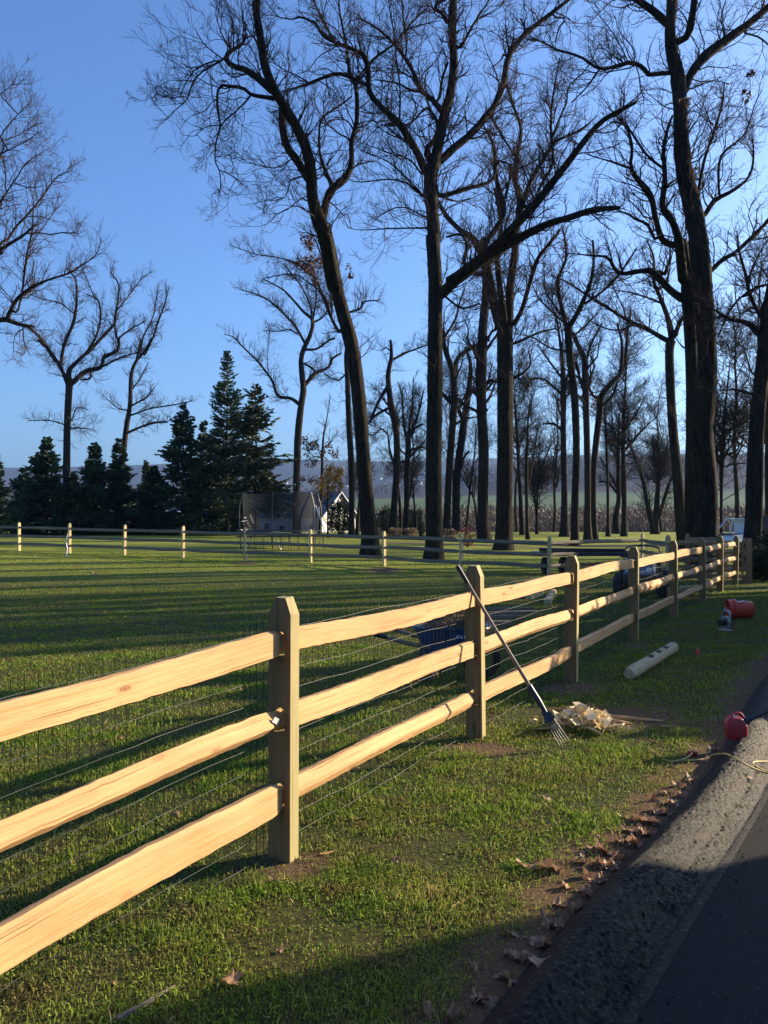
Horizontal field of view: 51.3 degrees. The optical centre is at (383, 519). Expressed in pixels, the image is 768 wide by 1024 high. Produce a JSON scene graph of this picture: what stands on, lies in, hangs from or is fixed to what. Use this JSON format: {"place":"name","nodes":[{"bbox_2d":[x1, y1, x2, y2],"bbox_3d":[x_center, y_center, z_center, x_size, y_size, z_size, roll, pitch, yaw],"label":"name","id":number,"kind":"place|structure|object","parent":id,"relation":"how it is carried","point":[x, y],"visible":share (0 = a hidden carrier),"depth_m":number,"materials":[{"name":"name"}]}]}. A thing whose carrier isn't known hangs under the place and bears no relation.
{"place":"outdoors","nodes":[
{"label":"outdoors","id":0,"kind":"place"},
{"bbox_2d":[0,454,767,1023],"bbox_3d":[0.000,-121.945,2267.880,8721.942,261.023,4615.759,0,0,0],"label":"ground","id":1,"kind":"structure","parent":0,"point":[492,966],"depth_m":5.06,"materials":[{"name":"green plant"}]},
{"bbox_2d":[0,454,19,534],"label":"spruce tree","id":2,"kind":"object","parent":1,"relation":"on","point":[6,519],"visible":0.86,"depth_m":61.99,"materials":[{"name":"green plant"}]},
{"bbox_2d":[3,467,48,534],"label":"spruce tree","id":3,"kind":"object","parent":1,"relation":"on","point":[16,488],"visible":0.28,"depth_m":77.23,"materials":[{"name":"green plant"}]},
{"bbox_2d":[7,436,88,535],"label":"spruce tree","id":4,"kind":"object","parent":1,"relation":"on","point":[43,491],"visible":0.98,"depth_m":69.16,"materials":[{"name":"green plant"}]},
{"bbox_2d":[0,52,118,366],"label":"oak tree","id":5,"kind":"object","parent":1,"relation":"on","point":[19,298],"visible":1,"depth_m":43.20,"materials":[{"name":"brown plant"}]},
{"bbox_2d":[49,471,98,534],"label":"spruce tree","id":6,"kind":"object","parent":1,"relation":"on","point":[73,479],"visible":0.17,"depth_m":77.56,"materials":[{"name":"green plant"}]},
{"bbox_2d":[15,254,155,485],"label":"oak tree","id":7,"kind":"object","parent":1,"relation":"on","point":[69,381],"visible":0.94,"depth_m":78.05,"materials":[{"name":"brown plant"}]},
{"bbox_2d":[61,441,127,535],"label":"spruce tree","id":8,"kind":"object","parent":1,"relation":"on","point":[94,490],"visible":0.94,"depth_m":71.39,"materials":[{"name":"green plant"}]},
{"bbox_2d":[93,438,147,535],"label":"spruce tree","id":9,"kind":"object","parent":1,"relation":"on","point":[120,477],"visible":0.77,"depth_m":73.36,"materials":[{"name":"green plant"}]},
{"bbox_2d":[130,460,149,522],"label":"conifer tree","id":10,"kind":"object","parent":1,"relation":"on","point":[146,468],"visible":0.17,"depth_m":87.71,"materials":[{"name":"green plant"}]},
{"bbox_2d":[114,985,175,1023],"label":"stick","id":11,"kind":"object","parent":1,"relation":"on","point":[127,1013],"visible":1,"depth_m":2.55,"materials":[{"name":"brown wood"}]},
{"bbox_2d":[90,278,203,532],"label":"oak tree","id":12,"kind":"object","parent":1,"relation":"on","point":[129,410],"visible":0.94,"depth_m":79.82,"materials":[{"name":"brown plant"}]},
{"bbox_2d":[118,465,176,534],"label":"spruce tree","id":13,"kind":"object","parent":1,"relation":"on","point":[144,515],"visible":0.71,"depth_m":73.04,"materials":[{"name":"green plant"}]},
{"bbox_2d":[145,401,229,535],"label":"spruce tree","id":14,"kind":"object","parent":1,"relation":"on","point":[183,460],"visible":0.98,"depth_m":71.39,"materials":[{"name":"green plant"}]},
{"bbox_2d":[173,420,228,535],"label":"spruce tree","id":15,"kind":"object","parent":1,"relation":"on","point":[207,460],"visible":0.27,"depth_m":75.45,"materials":[{"name":"green plant"}]},
{"bbox_2d":[177,350,257,535],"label":"hemlock tree","id":16,"kind":"object","parent":1,"relation":"on","point":[218,444],"visible":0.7,"depth_m":73.33,"materials":[{"name":"green plant"}]},
{"bbox_2d":[204,449,243,531],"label":"spruce tree","id":17,"kind":"object","parent":1,"relation":"on","point":[234,525],"visible":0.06,"depth_m":77.21,"materials":[{"name":"green plant"}]},
{"bbox_2d":[222,967,243,984],"bbox_3d":[-0.514,1.551,2.710,0.066,0.022,0.095,11,2,11],"label":"fallen leaf","id":18,"kind":"object","parent":1,"relation":"on","point":[230,978],"visible":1,"depth_m":2.71,"materials":[{"name":"brown plant"}]},
{"bbox_2d":[200,383,299,535],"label":"hemlock tree","id":19,"kind":"object","parent":1,"relation":"on","point":[244,466],"visible":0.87,"depth_m":65.15,"materials":[{"name":"green plant"}]},
{"bbox_2d":[214,266,344,532],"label":"oak tree","id":20,"kind":"object","parent":1,"relation":"on","point":[304,383],"visible":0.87,"depth_m":83.80,"materials":[{"name":"brown plant"}]},
{"bbox_2d":[236,533,324,550],"bbox_3d":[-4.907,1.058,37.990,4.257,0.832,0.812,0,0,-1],"label":"trampoline","id":21,"kind":"object","parent":1,"relation":"on","point":[256,536],"visible":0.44,"depth_m":37.64,"materials":[{"name":"black plastic"}]},
{"bbox_2d":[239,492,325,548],"bbox_3d":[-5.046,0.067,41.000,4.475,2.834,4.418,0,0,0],"label":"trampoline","id":22,"kind":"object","parent":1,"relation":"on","point":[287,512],"visible":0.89,"depth_m":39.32,"materials":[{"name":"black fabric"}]},
{"bbox_2d":[125,0,457,555],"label":"oak tree","id":23,"kind":"object","parent":1,"relation":"on","point":[317,211],"visible":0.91,"depth_m":31.51,"materials":[{"name":"brown plant"}]},
{"bbox_2d":[223,220,387,534],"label":"oak tree","id":24,"kind":"object","parent":1,"relation":"on","point":[307,268],"visible":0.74,"depth_m":66.13,"materials":[{"name":"brown plant"}]},
{"bbox_2d":[288,394,340,533],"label":"maple tree","id":25,"kind":"object","parent":1,"relation":"on","point":[313,446],"visible":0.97,"depth_m":69.88,"materials":[{"name":"brown plant"}]},
{"bbox_2d":[311,462,344,537],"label":"maple tree","id":26,"kind":"object","parent":1,"relation":"on","point":[336,477],"visible":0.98,"depth_m":65.87,"materials":[{"name":"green plant"}]},
{"bbox_2d":[302,491,356,531],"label":"gabled house","id":27,"kind":"structure","parent":1,"relation":"on","point":[334,499],"depth_m":123.46,"materials":[{"name":"white paint"}]},
{"bbox_2d":[0,522,670,575],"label":"split rail fence","id":28,"kind":"object","parent":1,"relation":"on","point":[384,547],"visible":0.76,"depth_m":27.18,"materials":[{"name":"brown wood"}]},
{"bbox_2d":[326,494,356,533],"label":"evergreen shrub","id":29,"kind":"object","parent":1,"relation":"on","point":[340,526],"visible":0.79,"depth_m":71.52,"materials":[{"name":"green plant"}]},
{"bbox_2d":[339,448,375,534],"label":"oak tree","id":30,"kind":"object","parent":1,"relation":"on","point":[357,521],"visible":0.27,"depth_m":71.86,"materials":[{"name":"brown plant"}]},
{"bbox_2d":[335,389,392,531],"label":"oak tree","id":31,"kind":"object","parent":1,"relation":"on","point":[372,440],"visible":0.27,"depth_m":98.93,"materials":[{"name":"brown plant"}]},
{"bbox_2d":[0,536,738,1008],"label":"split rail fence","id":32,"kind":"object","parent":1,"relation":"on","point":[60,914],"visible":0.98,"depth_m":3.66,"materials":[{"name":"brown wood"}]},
{"bbox_2d":[5,450,744,491],"bbox_3d":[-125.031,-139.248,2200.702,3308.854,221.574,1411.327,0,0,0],"label":"woodland","id":33,"kind":"object","parent":1,"relation":"on","point":[323,468],"visible":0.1,"depth_m":2438.76,"materials":[{"name":"plant"}]},
{"bbox_2d":[2,502,764,531],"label":"brush","id":34,"kind":"object","parent":1,"relation":"on","point":[545,522],"visible":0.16,"depth_m":128.62,"materials":[{"name":"brown plant"}]},
{"bbox_2d":[9,449,764,499],"bbox_3d":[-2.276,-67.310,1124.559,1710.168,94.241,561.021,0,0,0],"label":"woodland","id":35,"kind":"object","parent":1,"relation":"on","point":[381,489],"visible":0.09,"depth_m":1013.89,"materials":[{"name":"green plant"}]},
{"bbox_2d":[376,503,398,534],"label":"evergreen shrub","id":36,"kind":"object","parent":1,"relation":"on","point":[384,524],"visible":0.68,"depth_m":81.58,"materials":[{"name":"green plant"}]},
{"bbox_2d":[360,329,427,535],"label":"oak tree","id":37,"kind":"object","parent":1,"relation":"on","point":[392,413],"visible":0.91,"depth_m":75.75,"materials":[{"name":"brown plant"}]},
{"bbox_2d":[376,450,412,534],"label":"oak tree","id":38,"kind":"object","parent":1,"relation":"on","point":[400,509],"visible":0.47,"depth_m":79.87,"materials":[{"name":"brown plant"}]},
{"bbox_2d":[387,527,418,535],"bbox_3d":[1.526,1.134,63.983,2.541,1.020,1.598,0,0,0],"label":"clipped hedge","id":39,"kind":"object","parent":1,"relation":"on","point":[413,530],"visible":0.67,"depth_m":63.66,"materials":[{"name":"brown plant"}]},
{"bbox_2d":[385,453,424,533],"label":"oak tree","id":40,"kind":"object","parent":1,"relation":"on","point":[412,473],"visible":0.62,"depth_m":83.96,"materials":[{"name":"brown plant"}]},
{"bbox_2d":[375,368,449,534],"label":"oak tree","id":41,"kind":"object","parent":1,"relation":"on","point":[408,435],"visible":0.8,"depth_m":77.86,"materials":[{"name":"brown plant"}]},
{"bbox_2d":[380,378,444,501],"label":"oak tree","id":42,"kind":"object","parent":1,"relation":"on","point":[412,446],"visible":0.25,"depth_m":96.52,"materials":[{"name":"brown plant"}]},
{"bbox_2d":[402,506,424,533],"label":"evergreen shrub","id":43,"kind":"object","parent":1,"relation":"on","point":[419,514],"visible":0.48,"depth_m":85.38,"materials":[{"name":"green plant"}]},
{"bbox_2d":[374,620,500,679],"bbox_3d":[0.543,1.304,7.957,1.224,0.530,0.710,0,0,6],"label":"wheelbarrow","id":44,"kind":"object","parent":1,"relation":"on","point":[425,637],"visible":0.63,"depth_m":7.70,"materials":[{"name":"blue paint"}]},
{"bbox_2d":[405,588,503,643],"bbox_3d":[0.701,1.002,7.941,0.972,0.613,0.869,0,0,6],"label":"brush heap","id":45,"kind":"object","parent":44,"relation":"in","point":[437,620],"visible":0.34,"depth_m":7.85,"materials":[{"name":"brown plant"}]},
{"bbox_2d":[227,0,654,559],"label":"oak tree","id":46,"kind":"object","parent":1,"relation":"on","point":[431,195],"visible":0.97,"depth_m":31.70,"materials":[{"name":"brown plant"}]},
{"bbox_2d":[419,346,468,526],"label":"oak tree","id":47,"kind":"object","parent":1,"relation":"on","point":[447,413],"visible":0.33,"depth_m":97.20,"materials":[{"name":"brown plant"}]},
{"bbox_2d":[443,999,460,1021],"bbox_3d":[0.216,1.546,2.514,0.048,0.061,0.072,15,24,18],"label":"fallen leaf","id":48,"kind":"object","parent":1,"relation":"on","point":[454,1010],"visible":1,"depth_m":2.52,"materials":[{"name":"brown plant"}]},
{"bbox_2d":[408,292,496,534],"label":"oak tree","id":49,"kind":"object","parent":1,"relation":"on","point":[462,432],"visible":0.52,"depth_m":79.95,"materials":[{"name":"brown plant"}]},
{"bbox_2d":[457,526,477,538],"bbox_3d":[6.035,1.055,57.992,1.525,1.287,1.424,0,0,-27],"label":"red bush","id":50,"kind":"object","parent":1,"relation":"on","point":[468,530],"visible":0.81,"depth_m":57.90,"materials":[{"name":"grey plant"}]},
{"bbox_2d":[444,442,496,534],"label":"oak tree","id":51,"kind":"object","parent":1,"relation":"on","point":[469,476],"visible":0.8,"depth_m":81.78,"materials":[{"name":"brown plant"}]},
{"bbox_2d":[445,414,496,534],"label":"oak tree","id":52,"kind":"object","parent":1,"relation":"on","point":[474,457],"visible":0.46,"depth_m":81.89,"materials":[{"name":"brown plant"}]},
{"bbox_2d":[423,176,527,539],"bbox_3d":[7.204,-12.938,61.324,8.437,29.365,7.675,0,0,-31],"label":"oak tree","id":53,"kind":"object","parent":1,"relation":"on","point":[482,384],"visible":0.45,"depth_m":59.75,"materials":[{"name":"brown plant"}]},
{"bbox_2d":[481,995,497,1009],"bbox_3d":[0.346,1.572,2.588,0.058,0.038,0.086,-10,21,-3],"label":"fallen leaf","id":54,"kind":"object","parent":1,"relation":"on","point":[493,1001],"visible":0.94,"depth_m":2.59,"materials":[{"name":"brown plant"}]},
{"bbox_2d":[484,615,520,620],"bbox_3d":[1.726,1.531,12.428,0.806,0.082,0.110,0,0,-9],"label":"spare rail","id":55,"kind":"object","parent":1,"relation":"on","point":[502,617],"visible":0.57,"depth_m":12.41,"materials":[{"name":"brown wood"}]},
{"bbox_2d":[485,607,532,610],"bbox_3d":[2.001,1.530,13.538,1.079,0.082,0.110,0,0,-13],"label":"spare rail","id":56,"kind":"object","parent":1,"relation":"on","point":[511,609],"visible":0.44,"depth_m":13.54,"materials":[{"name":"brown wood"}]},
{"bbox_2d":[476,332,544,531],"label":"oak tree","id":57,"kind":"object","parent":1,"relation":"on","point":[515,502],"visible":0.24,"depth_m":97.91,"materials":[{"name":"brown plant"}]},
{"bbox_2d":[456,565,568,745],"bbox_3d":[0.884,0.932,5.545,0.780,1.226,0.049,0,0,13],"label":"manure fork","id":58,"kind":"object","parent":1,"relation":"on","point":[548,716],"visible":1,"depth_m":5.52,"materials":[{"name":"brown wood"}]},
{"bbox_2d":[487,610,537,614],"bbox_3d":[2.013,1.528,13.022,1.012,0.081,0.110,0,0,-12],"label":"spare rail","id":59,"kind":"object","parent":1,"relation":"on","point":[522,612],"visible":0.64,"depth_m":13.01,"materials":[{"name":"brown wood"}]},
{"bbox_2d":[494,365,548,534],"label":"oak tree","id":60,"kind":"object","parent":1,"relation":"on","point":[521,517],"visible":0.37,"depth_m":79.84,"materials":[{"name":"brown plant"}]},
{"bbox_2d":[490,364,570,539],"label":"oak tree","id":61,"kind":"object","parent":1,"relation":"on","point":[528,440],"visible":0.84,"depth_m":65.96,"materials":[{"name":"brown plant"}]},
{"bbox_2d":[448,24,619,550],"bbox_3d":[7.886,-12.086,43.028,8.808,27.702,7.158,0,0,0],"label":"oak tree","id":62,"kind":"object","parent":1,"relation":"on","point":[504,491],"visible":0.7,"depth_m":42.67,"materials":[{"name":"brown plant"}]},
{"bbox_2d":[515,429,559,533],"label":"oak tree","id":63,"kind":"object","parent":1,"relation":"on","point":[541,478],"visible":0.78,"depth_m":82.84,"materials":[{"name":"brown plant"}]},
{"bbox_2d":[537,858,557,872],"bbox_3d":[0.735,1.550,3.581,0.098,0.037,0.139,11,-33,24],"label":"fallen leaf","id":64,"kind":"object","parent":1,"relation":"on","point":[548,862],"visible":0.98,"depth_m":3.55,"materials":[{"name":"brown plant"}]},
{"bbox_2d":[540,908,555,929],"bbox_3d":[0.631,1.549,3.087,0.064,0.068,0.070,0,0,16],"label":"fallen leaf","id":65,"kind":"object","parent":1,"relation":"on","point":[547,922],"visible":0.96,"depth_m":3.10,"materials":[{"name":"brown plant"}]},
{"bbox_2d":[513,276,589,536],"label":"oak tree","id":66,"kind":"object","parent":1,"relation":"on","point":[564,529],"visible":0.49,"depth_m":74.76,"materials":[{"name":"brown plant"}]},
{"bbox_2d":[524,370,583,531],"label":"oak tree","id":67,"kind":"object","parent":1,"relation":"on","point":[555,457],"visible":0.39,"depth_m":96.53,"materials":[{"name":"brown plant"}]},
{"bbox_2d":[530,548,627,573],"bbox_3d":[6.142,1.251,24.277,3.125,0.790,1.360,0,0,-2],"label":"flatbed trailer","id":68,"kind":"object","parent":1,"relation":"on","point":[601,552],"visible":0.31,"depth_m":23.68,"materials":[{"name":"blue paint"}]},
{"bbox_2d":[531,278,629,539],"bbox_3d":[15.093,-8.404,61.644,7.460,20.409,9.300,0,0,0],"label":"oak tree","id":69,"kind":"object","parent":1,"relation":"on","point":[585,388],"visible":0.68,"depth_m":61.79,"materials":[{"name":"brown plant"}]},
{"bbox_2d":[532,705,628,734],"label":"wood shavings","id":70,"kind":"object","parent":1,"relation":"on","point":[571,724],"visible":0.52,"depth_m":5.94},
{"bbox_2d":[513,218,652,545],"bbox_3d":[12.136,-8.865,51.482,9.736,21.316,5.964,0,0,0],"label":"oak tree","id":71,"kind":"object","parent":1,"relation":"on","point":[571,375],"visible":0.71,"depth_m":51.71,"materials":[{"name":"brown plant"}]},
{"bbox_2d":[580,367,625,536],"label":"oak tree","id":72,"kind":"object","parent":1,"relation":"on","point":[607,532],"visible":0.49,"depth_m":75.88,"materials":[{"name":"brown plant"}]},
{"bbox_2d":[536,239,685,547],"bbox_3d":[14.825,-7.972,50.177,11.267,19.743,5.695,0,0,0],"label":"oak tree","id":73,"kind":"object","parent":1,"relation":"on","point":[675,456],"visible":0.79,"depth_m":49.79,"materials":[{"name":"brown plant"}]},
{"bbox_2d":[576,295,654,538],"bbox_3d":[18.428,-8.204,64.059,7.038,20.008,3.758,0,0,-22],"label":"oak tree","id":74,"kind":"object","parent":1,"relation":"on","point":[600,402],"visible":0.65,"depth_m":63.80,"materials":[{"name":"brown plant"}]},
{"bbox_2d":[583,391,652,497],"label":"oak tree","id":75,"kind":"object","parent":1,"relation":"on","point":[615,453],"visible":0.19,"depth_m":97.07,"materials":[{"name":"brown plant"}]},
{"bbox_2d":[596,383,643,533],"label":"oak tree","id":76,"kind":"object","parent":1,"relation":"on","point":[616,528],"visible":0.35,"depth_m":85.83,"materials":[{"name":"brown plant"}]},
{"bbox_2d":[481,673,767,1023],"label":"rolled kerb","id":77,"kind":"structure","parent":1,"relation":"on","point":[606,962],"depth_m":3.08,"materials":[{"name":"concrete"}]},
{"bbox_2d":[723,710,767,739],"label":"gas can","id":78,"kind":"object","parent":77,"relation":"on","point":[735,727],"visible":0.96,"depth_m":5.37,"materials":[{"name":"red plastic"}]},
{"bbox_2d":[591,313,664,536],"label":"oak tree","id":79,"kind":"object","parent":1,"relation":"on","point":[628,416],"visible":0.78,"depth_m":75.83,"materials":[{"name":"brown plant"}]},
{"bbox_2d":[500,0,767,565],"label":"oak tree","id":80,"kind":"object","parent":1,"relation":"on","point":[702,449],"visible":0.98,"depth_m":30.68,"materials":[{"name":"brown plant"}]},
{"bbox_2d":[610,714,661,720],"bbox_3d":[1.959,1.554,6.242,0.396,0.029,0.050,0,0,20],"label":"wood offcut","id":81,"kind":"object","parent":1,"relation":"on","point":[628,717],"visible":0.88,"depth_m":6.24,"materials":[{"name":"brown wood"}]},
{"bbox_2d":[542,74,730,561],"bbox_3d":[10.254,-7.610,32.500,7.502,18.851,6.879,0,0,0],"label":"oak tree","id":82,"kind":"object","parent":1,"relation":"on","point":[684,296],"visible":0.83,"depth_m":32.16,"materials":[{"name":"brown plant"}]},
{"bbox_2d":[612,545,668,597],"bbox_3d":[5.366,1.051,16.609,1.040,1.052,1.320,0,0,24],"label":"utility cart","id":83,"kind":"object","parent":1,"relation":"on","point":[618,582],"visible":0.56,"depth_m":16.18,"materials":[{"name":"plastic"}]},
{"bbox_2d":[624,642,678,678],"bbox_3d":[2.883,1.503,8.578,0.140,0.143,1.940,0,0,32],"label":"peeled log post","id":84,"kind":"object","parent":1,"relation":"on","point":[645,664],"visible":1,"depth_m":8.31,"materials":[{"name":"wood"}]},
{"bbox_2d":[626,424,684,533],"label":"oak tree","id":85,"kind":"object","parent":1,"relation":"on","point":[661,468],"visible":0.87,"depth_m":83.50,"materials":[{"name":"brown plant"}]},
{"bbox_2d":[636,363,684,531],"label":"oak tree","id":86,"kind":"object","parent":1,"relation":"on","point":[658,405],"visible":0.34,"depth_m":97.83,"materials":[{"name":"brown plant"}]},
{"bbox_2d":[685,534,722,578],"bbox_3d":[8.737,1.084,21.848,0.972,1.375,0.151,0,0,22],"label":"split rail fence","id":87,"kind":"object","parent":1,"relation":"on","point":[688,537],"visible":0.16,"depth_m":21.90,"materials":[{"name":"brown wood"}]},
{"bbox_2d":[647,742,767,772],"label":"extension cord","id":88,"kind":"object","parent":1,"relation":"on","point":[692,752],"visible":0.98,"depth_m":5.18,"materials":[{"name":"yellow rubber"}]},
{"bbox_2d":[674,538,751,583],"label":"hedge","id":89,"kind":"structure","parent":1,"relation":"on","point":[746,552],"depth_m":20.34,"materials":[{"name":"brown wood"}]},
{"bbox_2d":[682,373,745,489],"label":"oak tree","id":90,"kind":"object","parent":1,"relation":"on","point":[717,464],"visible":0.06,"depth_m":93.89,"materials":[{"name":"brown plant"}]},
{"bbox_2d":[668,319,767,548],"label":"oak tree","id":91,"kind":"object","parent":1,"relation":"on","point":[735,418],"visible":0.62,"depth_m":41.44,"materials":[{"name":"brown plant"}]},
{"bbox_2d":[676,200,767,570],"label":"oak tree","id":92,"kind":"object","parent":1,"relation":"on","point":[754,485],"visible":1,"depth_m":26.88,"materials":[{"name":"brown plant"}]},
{"bbox_2d":[679,285,764,517],"bbox_3d":[26.253,-7.912,58.428,8.191,19.458,10.051,0,0,26],"label":"oak tree","id":93,"kind":"object","parent":1,"relation":"on","point":[735,473],"visible":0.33,"depth_m":59.53,"materials":[{"name":"brown plant"}]},
{"bbox_2d":[717,607,733,630],"bbox_3d":[4.805,1.405,11.244,0.217,0.335,0.198,0,0,-20],"label":"circular saw","id":94,"kind":"object","parent":1,"relation":"on","point":[724,622],"visible":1,"depth_m":11.20,"materials":[{"name":"grey metal"}]},
{"bbox_2d":[719,518,744,549],"bbox_3d":[18.422,0.887,40.315,5.076,1.905,2.110,0,0,-32],"label":"pickup truck","id":95,"kind":"object","parent":1,"relation":"on","point":[738,527],"visible":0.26,"depth_m":40.64,"materials":[{"name":"white paint"}]},
{"bbox_2d":[725,599,754,618],"bbox_3d":[5.607,1.419,12.613,0.370,0.330,0.328,0,0,8],"label":"bucket","id":96,"kind":"object","parent":1,"relation":"on","point":[741,609],"visible":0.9,"depth_m":12.50,"materials":[{"name":"red plastic"}]},
{"bbox_2d":[718,235,767,448],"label":"oak tree","id":97,"kind":"object","parent":1,"relation":"on","point":[756,250],"visible":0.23,"depth_m":62.46,"materials":[{"name":"brown plant"}]},
{"bbox_2d":[720,309,767,514],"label":"oak tree","id":98,"kind":"object","parent":1,"relation":"on","point":[766,476],"visible":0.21,"depth_m":47.92,"materials":[{"name":"brown plant"}]},
{"bbox_2d":[744,542,767,580],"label":"evergreen shrub","id":99,"kind":"object","parent":1,"relation":"on","point":[759,563],"visible":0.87,"depth_m":21.32,"materials":[{"name":"green plant"}]},
{"bbox_2d":[756,530,767,563],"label":"evergreen shrub","id":100,"kind":"object","parent":1,"relation":"on","point":[764,539],"visible":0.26,"depth_m":24.07,"materials":[{"name":"green plant"}]},
{"bbox_2d":[0,0,767,467],"label":"sky","id":101,"kind":"structure","parent":0,"point":[87,63],"materials":[{"name":"blue"}]},
{"bbox_2d":[386,542,546,547],"bbox_3d":[6.813,1.632,49.070,16.313,0.222,3.165,0,0,29],"label":"planting bed","id":102,"kind":"object","parent":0,"point":[464,544],"visible":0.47,"depth_m":50.31,"materials":[{"name":"soil"}]},
{"bbox_2d":[545,544,668,546],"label":"path","id":103,"kind":"structure","parent":0,"point":[605,545],"depth_m":52.32,"materials":[{"name":"grey gravel"}]},
{"bbox_2d":[635,784,767,1023],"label":"driveway","id":104,"kind":"structure","parent":0,"point":[738,979],"depth_m":2.83,"materials":[{"name":"grey asphalt"}]},
{"bbox_2d":[631,788,767,1020],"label":"grit","id":105,"kind":"object","parent":104,"relation":"on","point":[711,992],"visible":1,"depth_m":3.00,"materials":[{"name":"gravel"}]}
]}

